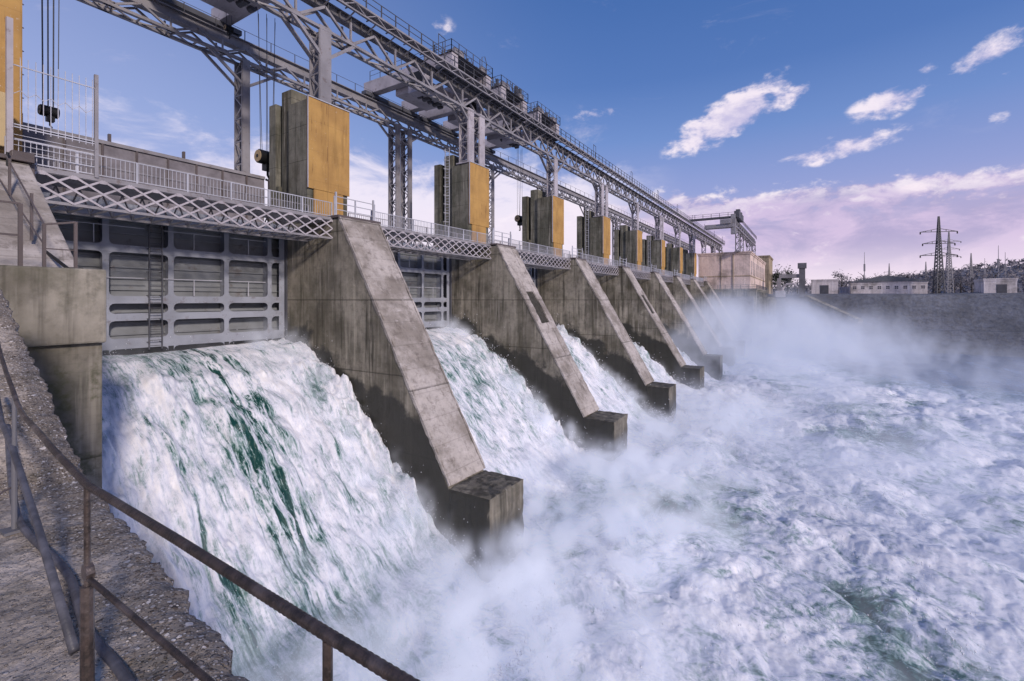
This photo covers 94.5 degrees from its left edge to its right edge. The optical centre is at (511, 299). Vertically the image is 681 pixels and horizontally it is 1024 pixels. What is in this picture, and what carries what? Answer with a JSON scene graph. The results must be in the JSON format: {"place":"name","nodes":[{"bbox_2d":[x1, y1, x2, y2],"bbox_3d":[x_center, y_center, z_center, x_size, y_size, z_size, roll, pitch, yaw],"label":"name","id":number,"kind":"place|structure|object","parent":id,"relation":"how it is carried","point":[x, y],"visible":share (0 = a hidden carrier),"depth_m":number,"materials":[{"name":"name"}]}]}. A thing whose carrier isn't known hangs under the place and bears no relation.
{"place":"outdoors","nodes":[
{"label":"outdoors","id":0,"kind":"place"},
{"bbox_2d":[37,0,59,127],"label":"hook block","id":1,"kind":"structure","parent":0,"point":[54,113],"depth_m":25.08,"materials":[{"name":"metal"}]},
{"bbox_2d":[27,343,101,487],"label":"abutment wall","id":2,"kind":"structure","parent":0,"point":[71,375],"depth_m":13.02,"materials":[{"name":"concrete"}]},
{"bbox_2d":[0,153,90,346],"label":"abutment pier","id":3,"kind":"structure","parent":2,"relation":"on","point":[32,251],"depth_m":15.93,"materials":[{"name":"concrete"}]},
{"bbox_2d":[0,91,4,149],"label":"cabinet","id":4,"kind":"object","parent":3,"relation":"on","point":[2,114],"depth_m":18.64,"materials":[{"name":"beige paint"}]},
{"bbox_2d":[0,0,21,153],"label":"hoist tower","id":5,"kind":"structure","parent":3,"relation":"on","point":[11,8],"depth_m":20.14,"materials":[{"name":"paint"}]},
{"bbox_2d":[9,150,34,175],"bbox_3d":[-19.098,-5.300,18.458,0.400,0.900,0.650,0,0,32],"label":"landing","id":6,"kind":"object","parent":3,"relation":"attached to","point":[22,154],"visible":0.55,"depth_m":18.40,"materials":[{"name":"concrete"}]},
{"bbox_2d":[22,113,268,222],"bbox_3d":[-23.699,-7.450,26.253,0.340,4.100,21.030,0,0,32],"label":"panel barrier","id":7,"kind":"object","parent":3,"relation":"on","point":[108,148],"visible":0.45,"depth_m":28.49,"materials":[{"name":"grey metal"}]},
{"bbox_2d":[0,265,105,346],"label":"abutment block","id":8,"kind":"structure","parent":2,"relation":"on","point":[52,306],"depth_m":12.44,"materials":[{"name":"concrete"}]},
{"bbox_2d":[0,200,22,265],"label":"rusty railing","id":9,"kind":"object","parent":8,"relation":"on","point":[20,234],"visible":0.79,"depth_m":12.28,"materials":[{"name":"metal"}]},
{"bbox_2d":[0,155,77,267],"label":"stair railing","id":10,"kind":"object","parent":8,"relation":"on","point":[32,229],"visible":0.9,"depth_m":13.41,"materials":[{"name":"metal"}]},
{"bbox_2d":[6,152,73,267],"bbox_3d":[-15.699,-3.180,15.737,7.354,4.647,0.170,0,0,32],"label":"stair handrail","id":11,"kind":"object","parent":8,"relation":"on","point":[57,260],"visible":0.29,"depth_m":14.87,"materials":[{"name":"grey metal"}]},
{"bbox_2d":[0,290,248,680],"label":"platform","id":12,"kind":"structure","parent":0,"point":[128,573],"depth_m":2.70,"materials":[{"name":"concrete"}]},
{"bbox_2d":[0,398,79,654],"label":"loose pipe","id":13,"kind":"object","parent":12,"relation":"on","point":[69,634],"visible":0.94,"depth_m":2.55,"materials":[{"name":"grey metal"}]},
{"bbox_2d":[5,424,135,680],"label":"hose","id":14,"kind":"object","parent":12,"relation":"on","point":[111,659],"visible":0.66,"depth_m":2.55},
{"bbox_2d":[0,344,419,680],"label":"railing","id":15,"kind":"object","parent":12,"relation":"on","point":[332,638],"visible":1,"depth_m":1.43,"materials":[{"name":"metal"}]},
{"bbox_2d":[22,0,1023,290],"label":"sky","id":16,"kind":"structure","parent":0,"point":[838,131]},
{"bbox_2d":[102,324,1023,680],"bbox_3d":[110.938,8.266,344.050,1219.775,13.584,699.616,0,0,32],"label":"river water","id":17,"kind":"structure","parent":0,"point":[950,428],"depth_m":24.30,"materials":[{"name":"white liquid"}]},
{"bbox_2d":[103,313,990,680],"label":"spray droplets","id":18,"kind":"object","parent":17,"relation":"on","point":[727,399],"visible":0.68,"depth_m":28.15},
{"bbox_2d":[719,296,753,348],"bbox_3d":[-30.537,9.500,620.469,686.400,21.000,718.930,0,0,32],"label":"ground","id":19,"kind":"structure","parent":0,"point":[740,309],"depth_m":134.85,"materials":[{"name":"grey concrete"}]},
{"bbox_2d":[713,284,767,348],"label":"retaining wall","id":20,"kind":"structure","parent":19,"relation":"on","point":[757,292],"depth_m":135.40,"materials":[{"name":"concrete"}]},
{"bbox_2d":[697,251,765,289],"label":"powerhouse","id":21,"kind":"structure","parent":20,"relation":"on","point":[730,270],"depth_m":139.11,"materials":[{"name":"beige paint"}]},
{"bbox_2d":[734,231,739,251],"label":"powerhouse column","id":22,"kind":"structure","parent":21,"relation":"on","point":[736,250],"depth_m":135.82,"materials":[{"name":"grey metal"}]},
{"bbox_2d":[736,220,744,240],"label":"powerhouse girder","id":23,"kind":"object","parent":22,"relation":"on","point":[739,226],"visible":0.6,"depth_m":138.10,"materials":[{"name":"grey metal"}]},
{"bbox_2d":[689,209,743,233],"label":"portal crane","id":24,"kind":"object","parent":23,"relation":"on","point":[726,222],"visible":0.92,"depth_m":129.84,"materials":[{"name":"metal"}]},
{"bbox_2d":[740,235,743,250],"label":"powerhouse column","id":25,"kind":"structure","parent":21,"relation":"on","point":[741,247],"depth_m":144.59,"materials":[{"name":"grey metal"}]},
{"bbox_2d":[740,223,751,246],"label":"powerhouse girder","id":26,"kind":"object","parent":25,"relation":"on","point":[746,233],"visible":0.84,"depth_m":151.83,"materials":[{"name":"grey metal"}]},
{"bbox_2d":[758,255,772,293],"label":"administration block","id":27,"kind":"structure","parent":19,"relation":"on","point":[767,260],"depth_m":195.36,"materials":[{"name":"beige paint"}]},
{"bbox_2d":[768,292,1023,356],"bbox_3d":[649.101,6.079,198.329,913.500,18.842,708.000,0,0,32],"label":"bank","id":28,"kind":"structure","parent":0,"point":[985,324],"depth_m":138.10,"materials":[{"name":"stone"}]},
{"bbox_2d":[775,283,797,296],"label":"yard digger","id":29,"kind":"object","parent":28,"relation":"on","point":[781,293],"visible":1,"depth_m":161.85,"materials":[{"name":"paint"}]},
{"bbox_2d":[777,264,796,293],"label":"tree","id":30,"kind":"object","parent":28,"relation":"on","point":[785,282],"visible":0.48,"depth_m":201.40,"materials":[{"name":"green plant"}]},
{"bbox_2d":[777,263,806,296],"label":"yard gantry","id":31,"kind":"object","parent":28,"relation":"on","point":[801,274],"visible":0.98,"depth_m":161.51,"materials":[{"name":"grey paint"}]},
{"bbox_2d":[811,279,838,293],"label":"shed","id":32,"kind":"structure","parent":28,"relation":"on","point":[824,286],"depth_m":166.93,"materials":[{"name":"concrete"}]},
{"bbox_2d":[803,295,862,322],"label":"ramp","id":33,"kind":"structure","parent":28,"relation":"on","point":[840,312],"depth_m":151.66,"materials":[{"name":"concrete"}]},
{"bbox_2d":[832,270,852,286],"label":"tree","id":34,"kind":"object","parent":28,"relation":"on","point":[841,282],"visible":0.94,"depth_m":203.65,"materials":[{"name":"green plant"}]},
{"bbox_2d":[848,276,928,293],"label":"shed","id":35,"kind":"structure","parent":28,"relation":"on","point":[889,285],"depth_m":160.39,"materials":[{"name":"white"}]},
{"bbox_2d":[920,216,957,292],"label":"pylon","id":36,"kind":"object","parent":28,"relation":"on","point":[938,231],"visible":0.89,"depth_m":150.50,"materials":[{"name":"metal"}]},
{"bbox_2d":[938,232,960,292],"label":"pylon","id":37,"kind":"object","parent":28,"relation":"on","point":[948,247],"visible":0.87,"depth_m":193.99,"materials":[{"name":"grey metal"}]},
{"bbox_2d":[954,274,970,292],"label":"tree","id":38,"kind":"object","parent":28,"relation":"on","point":[961,279],"visible":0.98,"depth_m":198.46,"materials":[{"name":"green plant"}]},
{"bbox_2d":[973,278,1017,292],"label":"shed","id":39,"kind":"structure","parent":28,"relation":"on","point":[998,285],"depth_m":140.81,"materials":[{"name":"concrete"}]},
{"bbox_2d":[996,284,1006,292],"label":"door","id":40,"kind":"structure","parent":39,"relation":"in","point":[1000,288],"depth_m":140.23,"materials":[{"name":"metal"}]},
{"bbox_2d":[790,266,1023,293],"bbox_3d":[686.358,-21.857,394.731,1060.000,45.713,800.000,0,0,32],"label":"hills","id":41,"kind":"structure","parent":0,"point":[1003,273],"depth_m":284.64,"materials":[{"name":"green plant"}]},
{"bbox_2d":[773,258,1023,293],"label":"woodland","id":42,"kind":"object","parent":41,"relation":"on","point":[1014,264],"visible":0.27,"depth_m":288.38,"materials":[{"name":"green plant"}]},
{"bbox_3d":[-22.844,-16.600,19.549,1.600,5.600,1.420,0,0,32],"label":"runway column","id":43,"kind":"object","parent":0,"visible":0},
{"bbox_2d":[247,0,325,59],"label":"runway girder","id":44,"kind":"object","parent":43,"relation":"on","point":[296,15],"visible":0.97,"depth_m":32.36,"materials":[{"name":"grey metal"}]},
{"bbox_2d":[159,0,269,36],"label":"travelling crane","id":45,"kind":"object","parent":44,"relation":"on","point":[237,10],"visible":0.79,"depth_m":35.68,"materials":[{"name":"paint"}]},
{"bbox_2d":[223,14,233,38],"bbox_3d":[-21.518,-20.928,35.995,0.540,2.150,0.735,0,0,32],"label":"hook","id":46,"kind":"object","parent":45,"relation":"hanging from","point":[229,29],"visible":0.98,"depth_m":35.90,"materials":[{"name":"metal"}]},
{"bbox_2d":[254,14,275,180],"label":"hook block","id":47,"kind":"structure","parent":45,"relation":"hanging from","point":[261,156],"depth_m":35.77,"materials":[{"name":"metal"}]},
{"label":"runway column","id":48,"kind":"object","parent":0,"visible":0},
{"bbox_2d":[702,231,716,250],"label":"runway girder","id":49,"kind":"object","parent":48,"relation":"on","point":[709,240],"visible":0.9,"depth_m":163.29,"materials":[{"name":"grey metal"}]},
{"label":"spillway wall","id":50,"kind":"structure","parent":0,"visible":0},
{"bbox_2d":[269,89,523,582],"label":"dam pier","id":51,"kind":"structure","parent":50,"relation":"on","point":[354,316],"depth_m":29.37,"materials":[{"name":"concrete"}]},
{"bbox_2d":[43,192,287,355],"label":"sluice gate","id":52,"kind":"structure","parent":51,"relation":"attached to","point":[203,288],"depth_m":28.39,"materials":[{"name":"metal"}]},
{"bbox_2d":[4,136,332,241],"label":"walkway bridge","id":53,"kind":"structure","parent":51,"relation":"on","point":[56,177],"depth_m":23.54,"materials":[{"name":"grey paint"}]},
{"bbox_2d":[5,16,98,177],"bbox_3d":[-18.735,-8.100,19.408,0.180,5.600,2.785,0,0,32],"label":"picket fence","id":54,"kind":"object","parent":53,"relation":"on","point":[9,93],"visible":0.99,"depth_m":18.93,"materials":[{"name":"silver metal"}]},
{"bbox_2d":[42,192,294,239],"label":"gate beam","id":55,"kind":"structure","parent":51,"relation":"attached to","point":[103,204],"depth_m":25.56,"materials":[{"name":"grey metal"}]},
{"bbox_2d":[309,24,330,103],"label":"runway column","id":56,"kind":"structure","parent":51,"relation":"on","point":[320,76],"depth_m":33.68,"materials":[{"name":"grey metal"}]},
{"bbox_2d":[334,192,374,220],"bbox_3d":[-10.577,-6.230,31.970,0.100,1.540,3.376,0,0,32],"label":"guard rail","id":57,"kind":"object","parent":51,"relation":"on","point":[354,206],"visible":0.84,"depth_m":31.94,"materials":[{"name":"silver metal"}]},
{"bbox_2d":[434,148,627,460],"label":"dam pier","id":58,"kind":"structure","parent":50,"relation":"on","point":[496,297],"depth_m":45.14,"materials":[{"name":"concrete"}]},
{"bbox_2d":[348,210,490,260],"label":"walkway bridge","id":59,"kind":"structure","parent":58,"relation":"on","point":[402,234],"depth_m":39.94,"materials":[{"name":"grey paint"}]},
{"bbox_2d":[388,239,451,328],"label":"sluice gate","id":60,"kind":"structure","parent":58,"relation":"attached to","point":[428,280],"depth_m":46.86,"materials":[{"name":"metal"}]},
{"bbox_2d":[456,107,473,164],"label":"runway column","id":61,"kind":"structure","parent":58,"relation":"on","point":[469,127],"depth_m":48.20,"materials":[{"name":"metal"}]},
{"bbox_2d":[315,0,482,132],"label":"runway girder","id":62,"kind":"object","parent":61,"relation":"on","point":[335,14],"visible":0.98,"depth_m":39.72,"materials":[{"name":"grey metal"}]},
{"bbox_2d":[361,38,492,118],"bbox_3d":[-9.208,-22.894,50.779,12.450,5.428,8.520,0,0,32],"label":"travelling crane","id":63,"kind":"object","parent":62,"relation":"on","point":[413,102],"visible":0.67,"depth_m":49.79,"materials":[{"name":"paint"}]},
{"bbox_2d":[474,114,484,166],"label":"runway column","id":64,"kind":"structure","parent":58,"relation":"on","point":[480,149],"depth_m":49.68,"materials":[{"name":"metal"}]},
{"bbox_2d":[468,75,561,172],"bbox_3d":[0.985,-20.620,56.599,2.065,6.810,18.119,0,0,32],"label":"runway girder","id":65,"kind":"object","parent":64,"relation":"on","point":[486,104],"visible":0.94,"depth_m":55.39,"materials":[{"name":"grey metal"}]},
{"bbox_2d":[418,75,527,136],"bbox_3d":[-4.940,-23.009,57.546,12.450,5.658,7.520,0,0,32],"label":"travelling crane","id":66,"kind":"object","parent":65,"relation":"on","point":[451,125],"visible":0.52,"depth_m":56.46,"materials":[{"name":"paint"}]},
{"bbox_2d":[466,101,559,153],"bbox_3d":[-0.460,-22.802,64.651,12.450,5.245,7.920,0,0,32],"label":"travelling crane","id":67,"kind":"object","parent":65,"relation":"on","point":[494,140],"visible":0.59,"depth_m":63.24,"materials":[{"name":"paint"}]},
{"bbox_2d":[514,152,521,230],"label":"hook block","id":68,"kind":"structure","parent":67,"relation":"hanging from","point":[518,219],"depth_m":66.85,"materials":[{"name":"metal"}]},
{"bbox_2d":[522,189,675,422],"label":"dam pier","id":69,"kind":"structure","parent":50,"relation":"on","point":[575,298],"depth_m":60.33,"materials":[{"name":"concrete"}]},
{"bbox_2d":[522,258,536,287],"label":"sluice gate","id":70,"kind":"structure","parent":69,"relation":"attached to","point":[532,272],"depth_m":63.58,"materials":[{"name":"metal"}]},
{"bbox_2d":[489,238,570,269],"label":"walkway bridge","id":71,"kind":"structure","parent":69,"relation":"on","point":[529,254],"depth_m":56.00,"materials":[{"name":"grey paint"}]},
{"bbox_2d":[546,156,557,196],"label":"runway column","id":72,"kind":"structure","parent":69,"relation":"on","point":[549,183],"depth_m":64.32,"materials":[{"name":"metal"}]},
{"bbox_2d":[577,206,703,389],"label":"dam pier","id":73,"kind":"structure","parent":50,"relation":"on","point":[641,322],"depth_m":75.39,"materials":[{"name":"concrete"}]},
{"bbox_2d":[564,253,618,275],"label":"walkway bridge","id":74,"kind":"structure","parent":73,"relation":"on","point":[594,263],"depth_m":71.04,"materials":[{"name":"grey paint"}]},
{"bbox_2d":[593,182,603,216],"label":"runway column","id":75,"kind":"structure","parent":73,"relation":"on","point":[597,204],"depth_m":78.68,"materials":[{"name":"metal"}]},
{"bbox_2d":[549,129,609,196],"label":"runway girder","id":76,"kind":"object","parent":75,"relation":"on","point":[563,151],"visible":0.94,"depth_m":70.73,"materials":[{"name":"grey metal"}]},
{"bbox_2d":[599,185,607,216],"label":"runway column","id":77,"kind":"structure","parent":73,"relation":"on","point":[606,202],"depth_m":80.22,"materials":[{"name":"metal"}]},
{"bbox_2d":[599,163,641,213],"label":"runway girder","id":78,"kind":"object","parent":77,"relation":"on","point":[618,184],"visible":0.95,"depth_m":86.59,"materials":[{"name":"grey metal"}]},
{"bbox_2d":[614,225,722,379],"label":"dam pier","id":79,"kind":"structure","parent":50,"relation":"on","point":[667,308],"depth_m":90.26,"materials":[{"name":"concrete"}]},
{"bbox_2d":[610,262,650,279],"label":"walkway bridge","id":80,"kind":"structure","parent":79,"relation":"on","point":[635,270],"depth_m":87.23,"materials":[{"name":"grey paint"}]},
{"bbox_2d":[630,202,638,230],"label":"runway column","id":81,"kind":"structure","parent":79,"relation":"on","point":[633,220],"depth_m":94.70,"materials":[{"name":"metal"}]},
{"bbox_2d":[641,232,735,365],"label":"dam pier","id":82,"kind":"structure","parent":50,"relation":"on","point":[653,251],"depth_m":105.46,"materials":[{"name":"concrete"}]},
{"bbox_2d":[655,215,661,239],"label":"runway column","id":83,"kind":"structure","parent":82,"relation":"on","point":[656,232],"depth_m":109.13,"materials":[{"name":"metal"}]},
{"bbox_2d":[633,185,665,224],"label":"runway girder","id":84,"kind":"object","parent":83,"relation":"on","point":[648,202],"visible":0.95,"depth_m":101.76,"materials":[{"name":"grey metal"}]},
{"bbox_2d":[647,268,672,282],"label":"walkway bridge","id":85,"kind":"structure","parent":82,"relation":"on","point":[667,275],"depth_m":101.70,"materials":[{"name":"grey paint"}]},
{"bbox_2d":[657,218,663,239],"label":"runway column","id":86,"kind":"structure","parent":82,"relation":"on","point":[662,228],"depth_m":110.77,"materials":[{"name":"metal"}]},
{"bbox_2d":[657,200,682,234],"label":"runway girder","id":87,"kind":"object","parent":86,"relation":"on","point":[673,218],"visible":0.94,"depth_m":117.74,"materials":[{"name":"grey metal"}]},
{"bbox_2d":[665,243,744,356],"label":"dam pier","id":88,"kind":"structure","parent":50,"relation":"on","point":[673,258],"depth_m":120.64,"materials":[{"name":"concrete"}]},
{"bbox_2d":[682,249,752,350],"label":"dam pier","id":89,"kind":"structure","parent":50,"relation":"on","point":[689,263],"depth_m":135.86,"materials":[{"name":"concrete"}]},
{"bbox_2d":[689,235,693,252],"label":"runway column","id":90,"kind":"structure","parent":89,"relation":"on","point":[690,245],"depth_m":139.42,"materials":[{"name":"metal"}]},
{"bbox_2d":[676,213,696,241],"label":"runway girder","id":91,"kind":"object","parent":90,"relation":"on","point":[686,226],"visible":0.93,"depth_m":132.14,"materials":[{"name":"grey metal"}]},
{"bbox_2d":[690,236,694,252],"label":"runway column","id":92,"kind":"structure","parent":89,"relation":"on","point":[692,244],"depth_m":140.93,"materials":[{"name":"metal"}]},
{"bbox_2d":[690,222,707,246],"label":"runway girder","id":93,"kind":"object","parent":92,"relation":"on","point":[698,233],"visible":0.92,"depth_m":148.23,"materials":[{"name":"grey metal"}]},
{"bbox_3d":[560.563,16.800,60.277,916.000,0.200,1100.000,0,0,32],"label":"riverbed","id":94,"kind":"structure","parent":0,"visible":0},
{"bbox_2d":[759,297,776,348],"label":"quay wall","id":95,"kind":"structure","parent":94,"relation":"on","point":[767,311],"depth_m":136.80,"materials":[{"name":"concrete"}]},
{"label":"road","id":96,"kind":"structure","parent":0,"visible":0},
{"bbox_2d":[234,58,249,172],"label":"runway column","id":97,"kind":"structure","parent":96,"relation":"on","point":[242,126],"depth_m":39.22,"materials":[{"name":"grey metal"}]},
{"bbox_2d":[388,123,399,240],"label":"runway column","id":98,"kind":"structure","parent":96,"relation":"on","point":[391,169],"depth_m":53.72,"materials":[{"name":"grey metal"}]},
{"bbox_2d":[239,31,403,145],"bbox_3d":[-17.703,-20.051,47.104,1.280,4.548,18.098,0,0,32],"label":"runway girder","id":99,"kind":"object","parent":98,"relation":"on","point":[294,70],"visible":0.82,"depth_m":44.65,"materials":[{"name":"grey metal"}]},
{"bbox_2d":[400,128,411,243],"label":"runway column","id":100,"kind":"structure","parent":96,"relation":"on","point":[408,171],"depth_m":55.33,"materials":[{"name":"grey metal"}]},
{"bbox_2d":[397,106,492,178],"bbox_3d":[-8.101,-20.051,62.329,1.280,4.548,18.098,0,0,32],"label":"runway girder","id":101,"kind":"object","parent":100,"relation":"on","point":[420,126],"visible":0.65,"depth_m":59.04,"materials":[{"name":"grey metal"}]},
{"bbox_2d":[488,164,493,242],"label":"runway column","id":102,"kind":"structure","parent":96,"relation":"on","point":[491,197],"depth_m":69.42,"materials":[{"name":"grey metal"}]},
{"bbox_2d":[612,218,617,265],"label":"runway column","id":103,"kind":"structure","parent":96,"relation":"on","point":[614,222],"depth_m":114.81,"materials":[{"name":"grey metal"}]},
{"bbox_2d":[586,198,618,225],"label":"runway girder","id":104,"kind":"object","parent":103,"relation":"on","point":[611,211],"visible":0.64,"depth_m":110.65,"materials":[{"name":"grey metal"}]},
{"bbox_3d":[-31.598,-12.550,25.070,1.650,14.700,1.100,0,0,32],"label":"rear runway column","id":105,"kind":"object","parent":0,"visible":0},
{"bbox_2d":[77,0,245,86],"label":"runway girder","id":106,"kind":"object","parent":105,"relation":"on","point":[156,9],"visible":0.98,"depth_m":35.57,"materials":[{"name":"grey metal"}]},
{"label":"rear runway column","id":107,"kind":"object","parent":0,"visible":0},
{"bbox_2d":[487,149,545,191],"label":"runway girder","id":108,"kind":"object","parent":107,"relation":"on","point":[502,162],"visible":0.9,"depth_m":75.91,"materials":[{"name":"grey metal"}]},
{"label":"rear runway column","id":109,"kind":"object","parent":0,"visible":0},
{"bbox_2d":[545,180,588,215],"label":"runway girder","id":110,"kind":"object","parent":109,"relation":"on","point":[570,193],"visible":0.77,"depth_m":93.88,"materials":[{"name":"grey metal"}]},
{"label":"rear runway column","id":111,"kind":"object","parent":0,"visible":0},
{"bbox_2d":[615,208,640,228],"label":"runway girder","id":112,"kind":"object","parent":111,"relation":"on","point":[625,217],"visible":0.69,"depth_m":120.85,"materials":[{"name":"grey metal"}]},
{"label":"rear runway column","id":113,"kind":"object","parent":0,"visible":0},
{"bbox_2d":[639,219,654,235],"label":"runway girder","id":114,"kind":"object","parent":113,"relation":"on","point":[647,227],"visible":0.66,"depth_m":136.83,"materials":[{"name":"grey metal"}]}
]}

